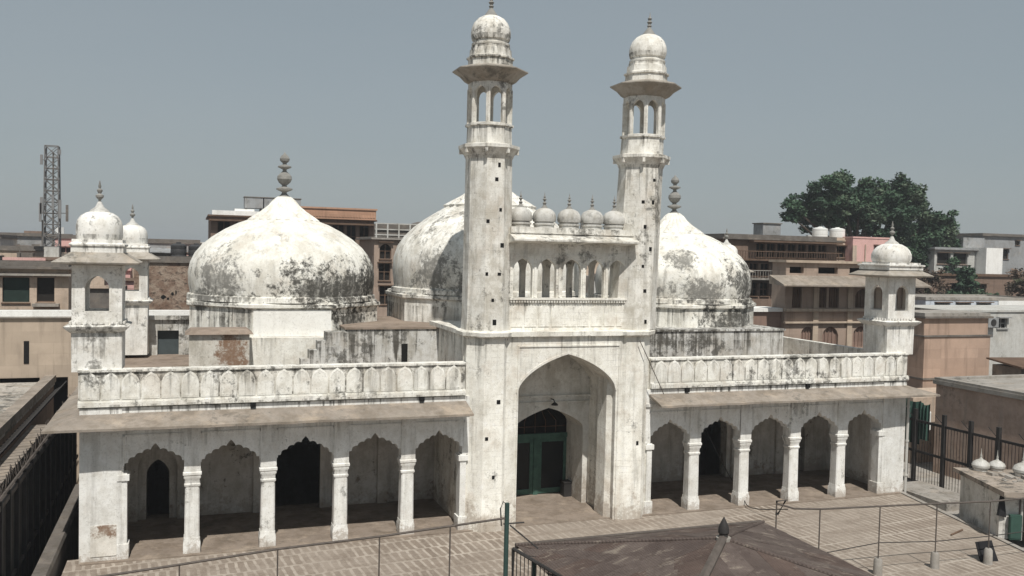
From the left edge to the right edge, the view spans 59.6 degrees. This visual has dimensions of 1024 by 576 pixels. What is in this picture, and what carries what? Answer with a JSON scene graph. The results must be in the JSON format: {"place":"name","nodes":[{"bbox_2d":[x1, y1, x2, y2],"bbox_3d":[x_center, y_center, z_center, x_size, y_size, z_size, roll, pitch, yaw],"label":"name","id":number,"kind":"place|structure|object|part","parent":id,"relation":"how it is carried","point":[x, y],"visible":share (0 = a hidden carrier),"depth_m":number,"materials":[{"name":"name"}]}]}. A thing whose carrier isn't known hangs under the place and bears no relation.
{"place":"outdoors","nodes":[
{"label":"outdoors","id":0,"kind":"place"},
{"bbox_2d":[39,145,67,256],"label":"lattice mast","id":1,"kind":"object","parent":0,"point":[42,207],"visible":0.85,"depth_m":91.41,"materials":[{"name":"metal"}]},
{"bbox_2d":[0,0,1023,241],"label":"sky","id":2,"kind":"structure","parent":0,"point":[182,111],"materials":[{"name":"blue"}]},
{"bbox_2d":[61,494,1023,575],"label":"courtyard","id":3,"kind":"structure","parent":0,"point":[476,554],"depth_m":32.77,"materials":[{"name":"beige stone"}]},
{"bbox_2d":[99,517,504,575],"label":"pipe railing","id":4,"kind":"object","parent":3,"relation":"on","point":[283,548],"visible":1,"depth_m":23.79,"materials":[{"name":"black metal"}]},
{"bbox_2d":[41,0,939,565],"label":"mosque","id":5,"kind":"structure","parent":3,"relation":"on","point":[281,384],"depth_m":36.37,"materials":[{"name":"stone"}]},
{"bbox_2d":[158,330,178,353],"bbox_3d":[-17.340,3.010,45.046,1.100,1.900,0.060,1,2,-20],"label":"roof door","id":6,"kind":"structure","parent":5,"relation":"in","point":[168,340],"depth_m":45.01,"materials":[{"name":"metal"}]},
{"bbox_2d":[516,432,566,494],"bbox_3d":[0.989,7.811,39.621,3.500,2.730,0.170,1,2,-20],"label":"door","id":7,"kind":"structure","parent":5,"relation":"in","point":[541,457],"depth_m":39.69,"materials":[{"name":"green paint"}]},
{"bbox_2d":[560,479,571,496],"bbox_3d":[2.413,8.880,39.625,0.460,0.660,0.460,1,2,-20],"label":"storage box","id":8,"kind":"object","parent":5,"relation":"on","point":[566,488],"visible":1,"depth_m":39.46,"materials":[{"name":"metal"}]},
{"bbox_2d":[640,341,663,393],"bbox_3d":[5.685,3.232,36.206,1.182,2.216,0.099,1,2,-18],"label":"cable","id":9,"kind":"object","parent":5,"relation":"attached to","point":[652,368],"visible":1,"depth_m":36.16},
{"bbox_2d":[705,429,787,509],"bbox_3d":[10.066,8.071,38.992,0.342,2.516,6.721,1,2,-15],"label":"cable","id":10,"kind":"object","parent":5,"relation":"attached to","point":[732,480],"visible":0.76,"depth_m":40.30,"materials":[{"name":"rubber"}]},
{"bbox_2d":[904,398,909,492],"bbox_3d":[18.324,7.221,41.435,0.162,4.600,0.170,1,2,-20],"label":"drainpipe","id":11,"kind":"object","parent":5,"relation":"attached to","point":[906,444],"visible":0.93,"depth_m":41.40,"materials":[{"name":"white plastic"}]},
{"bbox_2d":[500,501,537,575],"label":"green pole","id":12,"kind":"object","parent":3,"relation":"on","point":[506,523],"visible":1,"depth_m":25.59,"materials":[{"name":"metal"}]},
{"bbox_2d":[511,547,561,575],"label":"metal railing","id":13,"kind":"object","parent":3,"relation":"on","point":[531,559],"visible":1,"depth_m":24.85,"materials":[{"name":"metal"}]},
{"bbox_2d":[515,517,873,575],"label":"canopy","id":14,"kind":"object","parent":3,"relation":"on","point":[749,548],"visible":1,"depth_m":24.29,"materials":[{"name":"metal"}]},
{"bbox_2d":[775,497,1023,575],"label":"pipe railing","id":15,"kind":"object","parent":3,"relation":"on","point":[934,560],"visible":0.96,"depth_m":31.06,"materials":[{"name":"grey metal"}]},
{"bbox_2d":[900,491,1023,551],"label":"courtyard kerb","id":16,"kind":"structure","parent":3,"relation":"on","point":[969,524],"depth_m":36.78,"materials":[{"name":"grey concrete"}]},
{"bbox_2d":[975,540,997,560],"bbox_3d":[17.182,9.513,32.327,0.701,0.640,0.372,1,2,-10],"label":"black cloth","id":17,"kind":"object","parent":3,"relation":"on","point":[981,546],"visible":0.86,"depth_m":32.36,"materials":[{"name":"black fabric"}]},
{"bbox_2d":[903,481,959,510],"bbox_3d":[20.204,9.951,42.878,2.200,0.320,3.800,1,2,-20],"label":"stone bench","id":18,"kind":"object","parent":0,"point":[925,492],"depth_m":42.48,"materials":[{"name":"beige stone"}]},
{"bbox_2d":[903,462,1023,547],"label":"lane","id":19,"kind":"structure","parent":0,"point":[953,486],"depth_m":46.56,"materials":[{"name":"grey concrete"}]},
{"bbox_2d":[904,387,935,462],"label":"annexe","id":20,"kind":"structure","parent":19,"relation":"on","point":[931,401],"depth_m":50.61,"materials":[{"name":"beige paint"}]},
{"bbox_2d":[903,408,1023,487],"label":"iron fence","id":21,"kind":"object","parent":19,"relation":"on","point":[998,440],"visible":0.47,"depth_m":43.83,"materials":[{"name":"black metal"}]},
{"bbox_2d":[905,398,929,443],"bbox_3d":[20.767,6.879,45.860,0.161,2.250,1.700,1,2,-20],"label":"green tarpaulin","id":22,"kind":"object","parent":21,"relation":"hanging from","point":[923,411],"visible":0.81,"depth_m":45.56,"materials":[{"name":"green plastic"}]},
{"bbox_2d":[933,374,1023,479],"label":"brown building","id":23,"kind":"structure","parent":19,"relation":"on","point":[985,402],"depth_m":45.88,"materials":[{"name":"paint"}]},
{"bbox_2d":[953,467,1023,540],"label":"guard hut","id":24,"kind":"object","parent":19,"relation":"on","point":[978,486],"visible":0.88,"depth_m":36.19,"materials":[{"name":"concrete"}]},
{"bbox_2d":[971,448,989,471],"bbox_3d":[20.087,7.350,38.245,0.711,0.972,0.711,1,2,-20],"label":"roof cupola","id":25,"kind":"object","parent":24,"relation":"on","point":[980,464],"visible":0.98,"depth_m":38.05,"materials":[{"name":"grey paint"}]},
{"bbox_2d":[989,451,1005,471],"bbox_3d":[20.812,7.405,38.296,0.652,0.891,0.652,1,2,-20],"label":"roof cupola","id":26,"kind":"object","parent":24,"relation":"on","point":[997,465],"visible":0.96,"depth_m":38.11,"materials":[{"name":"grey paint"}]},
{"bbox_2d":[996,496,1005,516],"bbox_3d":[19.077,8.524,34.790,0.380,0.850,0.120,1,2,-20],"label":"hanging cloth","id":27,"kind":"object","parent":24,"relation":"hanging from","point":[1001,510],"visible":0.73,"depth_m":34.75,"materials":[{"name":"black fabric"}]},
{"bbox_2d":[986,471,1023,482],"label":"rubble","id":28,"kind":"object","parent":24,"relation":"on","point":[1006,476],"visible":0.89,"depth_m":36.78,"materials":[{"name":"white stone"}]},
{"bbox_2d":[1008,514,1021,539],"bbox_3d":[19.548,9.294,34.696,0.440,0.960,0.185,2,2,6],"label":"green cabinet","id":29,"kind":"object","parent":24,"relation":"attached to","point":[1014,522],"visible":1,"depth_m":34.61,"materials":[{"name":"green metal"}]},
{"bbox_3d":[19.539,9.292,34.617,0.400,0.850,0.025,2,2,6],"label":"door","id":30,"kind":"part","parent":29,"relation":"part of","materials":[{"name":"green metal"}]},
{"bbox_2d":[1012,453,1023,476],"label":"roof cupola","id":31,"kind":"object","parent":24,"relation":"on","point":[1018,469],"visible":1,"depth_m":37.20,"materials":[{"name":"grey paint"}]},
{"bbox_2d":[986,357,1023,374],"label":"timber shed","id":32,"kind":"structure","parent":19,"relation":"on","point":[1011,365],"depth_m":53.98,"materials":[{"name":"wood"}]},
{"label":"ground","id":33,"kind":"structure","parent":0,"visible":0},
{"bbox_2d":[0,375,66,492],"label":"alley building","id":34,"kind":"structure","parent":33,"relation":"on","point":[26,410],"depth_m":38.54,"materials":[{"name":"concrete"}]},
{"bbox_2d":[0,260,71,309],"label":"flat house","id":35,"kind":"structure","parent":33,"relation":"on","point":[35,285],"depth_m":55.96,"materials":[{"name":"paint"}]},
{"bbox_2d":[0,275,31,303],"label":"window","id":36,"kind":"structure","parent":35,"relation":"in","point":[3,302],"depth_m":55.63,"materials":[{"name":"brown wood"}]},
{"bbox_2d":[34,276,56,301],"bbox_3d":[-29.346,0.108,56.187,1.240,1.780,0.620,1,2,-20],"label":"window","id":37,"kind":"structure","parent":35,"relation":"in","point":[45,286],"depth_m":56.41,"materials":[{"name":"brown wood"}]},
{"bbox_2d":[0,394,77,575],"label":"iron fence","id":38,"kind":"object","parent":33,"relation":"on","point":[35,495],"visible":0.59,"depth_m":31.80,"materials":[{"name":"black metal"}]},
{"bbox_2d":[31,484,78,575],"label":"alley wall","id":39,"kind":"structure","parent":33,"relation":"on","point":[61,548],"depth_m":31.24,"materials":[{"name":"concrete"}]},
{"bbox_2d":[0,310,188,483],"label":"sandstone building","id":40,"kind":"structure","parent":33,"relation":"on","point":[35,345],"depth_m":47.29,"materials":[{"name":"beige stone"}]},
{"bbox_2d":[24,341,28,363],"bbox_3d":[-25.584,3.394,47.053,0.250,1.200,0.030,1,2,-20],"label":"slit window","id":41,"kind":"structure","parent":40,"relation":"in","point":[26,343],"depth_m":47.04,"materials":[{"name":"black glass"}]},
{"bbox_2d":[134,256,191,309],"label":"brick house","id":42,"kind":"structure","parent":33,"relation":"on","point":[168,284],"depth_m":62.35,"materials":[{"name":"brick"}]},
{"bbox_2d":[150,247,170,255],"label":"roof shed","id":43,"kind":"structure","parent":42,"relation":"on","point":[160,251],"depth_m":64.31,"materials":[{"name":"concrete"}]},
{"bbox_2d":[170,242,186,256],"bbox_3d":[-24.026,-2.652,64.361,1.086,1.320,1.086,1,2,-20],"label":"water tank","id":44,"kind":"object","parent":42,"relation":"on","point":[179,249],"visible":0.81,"depth_m":63.93,"materials":[{"name":"black plastic"}]},
{"bbox_2d":[188,243,200,256],"bbox_3d":[-22.897,-2.614,64.769,1.086,1.265,1.086,1,2,-20],"label":"water tank","id":45,"kind":"object","parent":42,"relation":"on","point":[193,248],"visible":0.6,"depth_m":64.27,"materials":[{"name":"black plastic"}]},
{"bbox_2d":[206,206,377,244],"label":"brown apartment","id":46,"kind":"structure","parent":33,"relation":"on","point":[353,224],"depth_m":81.55,"materials":[{"name":"concrete"}]},
{"bbox_2d":[217,221,229,232],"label":"window","id":47,"kind":"structure","parent":46,"relation":"in","point":[221,226],"depth_m":78.80,"materials":[{"name":"black glass"}]},
{"bbox_2d":[243,196,263,211],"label":"roof tank","id":48,"kind":"object","parent":46,"relation":"on","point":[253,202],"visible":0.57,"depth_m":80.68,"materials":[{"name":"concrete"}]},
{"bbox_2d":[263,197,274,208],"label":"roof tank","id":49,"kind":"object","parent":46,"relation":"on","point":[267,201],"visible":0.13,"depth_m":81.06,"materials":[{"name":"concrete"}]},
{"bbox_2d":[293,198,301,205],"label":"roof tank","id":50,"kind":"object","parent":46,"relation":"on","point":[298,200],"visible":0.1,"depth_m":81.97,"materials":[{"name":"concrete"}]},
{"bbox_2d":[332,225,343,233],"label":"window","id":51,"kind":"structure","parent":46,"relation":"in","point":[340,228],"depth_m":82.30,"materials":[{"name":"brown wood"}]},
{"bbox_2d":[346,226,355,241],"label":"window","id":52,"kind":"structure","parent":46,"relation":"in","point":[350,230],"depth_m":82.68,"materials":[{"name":"black glass"}]},
{"bbox_2d":[359,226,368,236],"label":"window","id":53,"kind":"structure","parent":46,"relation":"in","point":[364,230],"depth_m":83.07,"materials":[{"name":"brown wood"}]},
{"bbox_2d":[0,227,595,307],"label":"town","id":54,"kind":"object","parent":33,"relation":"on","point":[99,292],"visible":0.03,"depth_m":80.09,"materials":[{"name":"brick"}]},
{"bbox_2d":[0,235,18,244],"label":"house","id":55,"kind":"structure","parent":54,"relation":"on","point":[8,239],"depth_m":99.21,"materials":[{"name":"grey paint"}]},
{"bbox_2d":[0,245,43,256],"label":"house","id":56,"kind":"structure","parent":54,"relation":"on","point":[10,251],"depth_m":82.20,"materials":[{"name":"paint"}]},
{"bbox_2d":[54,234,76,256],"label":"house","id":57,"kind":"structure","parent":54,"relation":"on","point":[66,240],"depth_m":101.49,"materials":[{"name":"pink paint"}]},
{"bbox_2d":[64,246,70,251],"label":"window","id":58,"kind":"structure","parent":57,"relation":"in","point":[68,249],"depth_m":101.79,"materials":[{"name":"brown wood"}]},
{"bbox_2d":[147,239,201,254],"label":"house","id":59,"kind":"structure","parent":54,"relation":"on","point":[160,243],"depth_m":92.04,"materials":[{"name":"concrete"}]},
{"bbox_2d":[355,223,416,315],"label":"balcony house","id":60,"kind":"structure","parent":33,"relation":"on","point":[379,247],"depth_m":74.68,"materials":[{"name":"stone"}]},
{"bbox_2d":[377,262,392,281],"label":"window","id":61,"kind":"structure","parent":60,"relation":"in","point":[384,269],"depth_m":74.75,"materials":[{"name":"brown wood"}]},
{"bbox_2d":[378,285,392,304],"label":"window","id":62,"kind":"structure","parent":60,"relation":"in","point":[382,296],"depth_m":74.81,"materials":[{"name":"brown wood"}]},
{"bbox_2d":[378,241,393,259],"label":"window","id":63,"kind":"structure","parent":60,"relation":"in","point":[385,250],"depth_m":74.70,"materials":[{"name":"brown wood"}]},
{"bbox_2d":[586,262,598,274],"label":"house","id":64,"kind":"structure","parent":33,"relation":"on","point":[596,265],"depth_m":101.96,"materials":[{"name":"concrete"}]},
{"bbox_2d":[705,233,842,306],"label":"brown house","id":65,"kind":"structure","parent":33,"relation":"on","point":[756,253],"depth_m":75.54,"materials":[{"name":"concrete"}]},
{"bbox_2d":[750,281,760,296],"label":"window","id":66,"kind":"structure","parent":65,"relation":"in","point":[754,285],"depth_m":75.34,"materials":[{"name":"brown wood"}]},
{"bbox_2d":[750,262,761,276],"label":"window","id":67,"kind":"structure","parent":65,"relation":"in","point":[752,266],"depth_m":75.23,"materials":[{"name":"brown wood"}]},
{"bbox_2d":[755,242,767,257],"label":"window","id":68,"kind":"structure","parent":65,"relation":"in","point":[760,247],"depth_m":75.37,"materials":[{"name":"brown wood"}]},
{"bbox_2d":[759,281,769,296],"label":"window","id":69,"kind":"structure","parent":65,"relation":"in","point":[763,286],"depth_m":75.67,"materials":[{"name":"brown wood"}]},
{"bbox_2d":[761,262,772,276],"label":"window","id":70,"kind":"structure","parent":65,"relation":"in","point":[763,266],"depth_m":75.61,"materials":[{"name":"brown wood"}]},
{"bbox_2d":[752,223,782,234],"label":"roof tank","id":71,"kind":"object","parent":65,"relation":"on","point":[766,228],"visible":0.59,"depth_m":77.05,"materials":[{"name":"concrete"}]},
{"bbox_2d":[767,242,775,257],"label":"window","id":72,"kind":"structure","parent":65,"relation":"in","point":[770,247],"depth_m":75.72,"materials":[{"name":"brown wood"}]},
{"bbox_2d":[777,243,788,257],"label":"window","id":73,"kind":"structure","parent":65,"relation":"in","point":[781,247],"depth_m":76.10,"materials":[{"name":"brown wood"}]},
{"bbox_2d":[787,243,798,258],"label":"window","id":74,"kind":"structure","parent":65,"relation":"in","point":[791,248],"depth_m":76.45,"materials":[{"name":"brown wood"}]},
{"bbox_2d":[797,243,805,258],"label":"window","id":75,"kind":"structure","parent":65,"relation":"in","point":[801,248],"depth_m":76.80,"materials":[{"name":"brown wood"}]},
{"bbox_2d":[807,245,815,258],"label":"window","id":76,"kind":"structure","parent":65,"relation":"in","point":[811,248],"depth_m":77.14,"materials":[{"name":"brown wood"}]},
{"bbox_2d":[817,244,829,258],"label":"window","id":77,"kind":"structure","parent":65,"relation":"in","point":[821,247],"depth_m":77.50,"materials":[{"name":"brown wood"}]},
{"bbox_2d":[806,235,847,260],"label":"cream house","id":78,"kind":"structure","parent":33,"relation":"on","point":[840,248],"depth_m":80.49,"materials":[{"name":"brown paint"}]},
{"bbox_2d":[812,227,827,236],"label":"water tank","id":79,"kind":"object","parent":78,"relation":"on","point":[819,232],"visible":0.89,"depth_m":80.20,"materials":[{"name":"white plastic"}]},
{"bbox_2d":[829,227,844,237],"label":"water tank","id":80,"kind":"object","parent":78,"relation":"on","point":[837,232],"visible":0.92,"depth_m":80.87,"materials":[{"name":"white plastic"}]},
{"bbox_2d":[836,245,847,258],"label":"window","id":81,"kind":"structure","parent":78,"relation":"in","point":[840,248],"depth_m":80.67,"materials":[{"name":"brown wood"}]},
{"bbox_2d":[753,259,931,347],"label":"temple building","id":82,"kind":"structure","parent":33,"relation":"on","point":[818,301],"depth_m":64.00,"materials":[{"name":"paint"}]},
{"bbox_2d":[792,288,800,307],"bbox_3d":[20.167,0.693,63.594,0.800,1.400,0.120,1,2,-20],"label":"window","id":83,"kind":"structure","parent":82,"relation":"in","point":[796,292],"depth_m":63.60,"materials":[{"name":"brown wood"}]},
{"bbox_2d":[801,327,811,340],"bbox_3d":[21.042,3.548,64.043,1.100,1.500,0.120,1,2,-20],"label":"window","id":84,"kind":"structure","parent":82,"relation":"in","point":[806,334],"depth_m":64.05,"materials":[{"name":"brown wood"}]},
{"bbox_2d":[819,288,824,307],"bbox_3d":[22.049,0.709,64.271,1.100,1.400,0.120,1,2,-20],"label":"window","id":85,"kind":"structure","parent":82,"relation":"in","point":[821,290],"depth_m":64.36,"materials":[{"name":"brown wood"}]},
{"bbox_2d":[822,327,835,343],"bbox_3d":[22.924,3.565,64.720,1.400,1.500,0.120,1,2,-20],"label":"window","id":86,"kind":"structure","parent":82,"relation":"in","point":[829,334],"depth_m":64.74,"materials":[{"name":"brown wood"}]},
{"bbox_2d":[828,288,837,307],"bbox_3d":[23.178,0.719,64.677,0.900,1.400,0.120,1,2,-20],"label":"window","id":87,"kind":"structure","parent":82,"relation":"in","point":[833,292],"depth_m":64.68,"materials":[{"name":"brown wood"}]},
{"bbox_2d":[852,327,862,346],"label":"window","id":88,"kind":"structure","parent":82,"relation":"in","point":[857,341],"depth_m":65.60,"materials":[{"name":"brown wood"}]},
{"bbox_2d":[855,289,864,307],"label":"window","id":89,"kind":"structure","parent":82,"relation":"in","point":[860,295],"depth_m":65.52,"materials":[{"name":"brown wood"}]},
{"bbox_2d":[843,236,889,261],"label":"pink house","id":90,"kind":"structure","parent":33,"relation":"on","point":[860,249],"depth_m":80.05,"materials":[{"name":"paint"}]},
{"bbox_2d":[778,168,962,272],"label":"banyan tree","id":91,"kind":"object","parent":33,"relation":"on","point":[840,202],"visible":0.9,"depth_m":103.99,"materials":[{"name":"green plant"}]},
{"bbox_2d":[915,269,951,293],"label":"dry tree","id":92,"kind":"object","parent":33,"relation":"on","point":[935,280],"visible":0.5,"depth_m":92.13,"materials":[{"name":"brown plant"}]},
{"bbox_2d":[910,247,978,272],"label":"shaded house","id":93,"kind":"structure","parent":33,"relation":"on","point":[937,257],"depth_m":106.68,"materials":[{"name":"grey paint"}]},
{"bbox_2d":[936,252,952,264],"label":"window","id":94,"kind":"structure","parent":93,"relation":"in","point":[941,257],"depth_m":106.52,"materials":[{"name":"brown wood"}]},
{"bbox_2d":[953,252,965,264],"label":"window","id":95,"kind":"structure","parent":93,"relation":"in","point":[962,257],"depth_m":107.55,"materials":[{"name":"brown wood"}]},
{"bbox_2d":[907,310,993,387],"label":"sandstone building","id":96,"kind":"structure","parent":33,"relation":"on","point":[949,343],"depth_m":55.50,"materials":[{"name":"paint"}]},
{"bbox_2d":[915,273,1021,295],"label":"mud house","id":97,"kind":"structure","parent":33,"relation":"on","point":[992,283],"depth_m":101.00,"materials":[{"name":"brick"}]},
{"bbox_2d":[978,283,988,290],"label":"window","id":98,"kind":"structure","parent":97,"relation":"in","point":[982,285],"depth_m":100.96,"materials":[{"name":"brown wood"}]},
{"bbox_2d":[938,265,998,294],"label":"neem tree","id":99,"kind":"object","parent":33,"relation":"on","point":[966,283],"visible":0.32,"depth_m":96.69,"materials":[{"name":"green plant"}]},
{"bbox_2d":[915,305,1023,374],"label":"grey house","id":100,"kind":"structure","parent":33,"relation":"on","point":[1007,339],"depth_m":66.39,"materials":[{"name":"paint"}]},
{"bbox_2d":[988,317,998,327],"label":"air conditioner","id":101,"kind":"object","parent":100,"relation":"attached to","point":[993,322],"visible":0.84,"depth_m":65.10,"materials":[{"name":"metal"}]},
{"bbox_2d":[996,317,1012,329],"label":"window","id":102,"kind":"structure","parent":100,"relation":"in","point":[1002,322],"depth_m":66.21,"materials":[{"name":"black glass"}]},
{"bbox_2d":[915,294,1023,304],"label":"blue house","id":103,"kind":"structure","parent":33,"relation":"on","point":[953,299],"depth_m":77.31,"materials":[{"name":"paint"}]},
{"bbox_2d":[934,302,952,304],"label":"window","id":104,"kind":"structure","parent":103,"relation":"in","point":[936,303],"depth_m":75.76,"materials":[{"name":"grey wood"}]},
{"bbox_2d":[955,302,973,304],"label":"window","id":105,"kind":"structure","parent":103,"relation":"in","point":[957,303],"depth_m":76.51,"materials":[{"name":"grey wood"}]},
{"bbox_2d":[976,302,994,304],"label":"window","id":106,"kind":"structure","parent":103,"relation":"in","point":[978,303],"depth_m":77.31,"materials":[{"name":"grey wood"}]},
{"bbox_2d":[943,233,1023,273],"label":"grey apartment","id":107,"kind":"structure","parent":33,"relation":"on","point":[1012,245],"depth_m":112.27,"materials":[{"name":"concrete"}]},
{"bbox_2d":[1003,248,1011,259],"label":"window","id":108,"kind":"structure","parent":107,"relation":"in","point":[1005,250],"depth_m":112.49,"materials":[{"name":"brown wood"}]},
{"bbox_2d":[974,248,1002,273],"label":"white house","id":109,"kind":"structure","parent":33,"relation":"on","point":[988,260],"depth_m":107.11,"materials":[{"name":"paint"}]},
{"bbox_2d":[1004,268,1023,296],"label":"dusty tree","id":110,"kind":"object","parent":33,"relation":"on","point":[1015,286],"visible":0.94,"depth_m":92.17,"materials":[{"name":"brown plant"}]}
]}

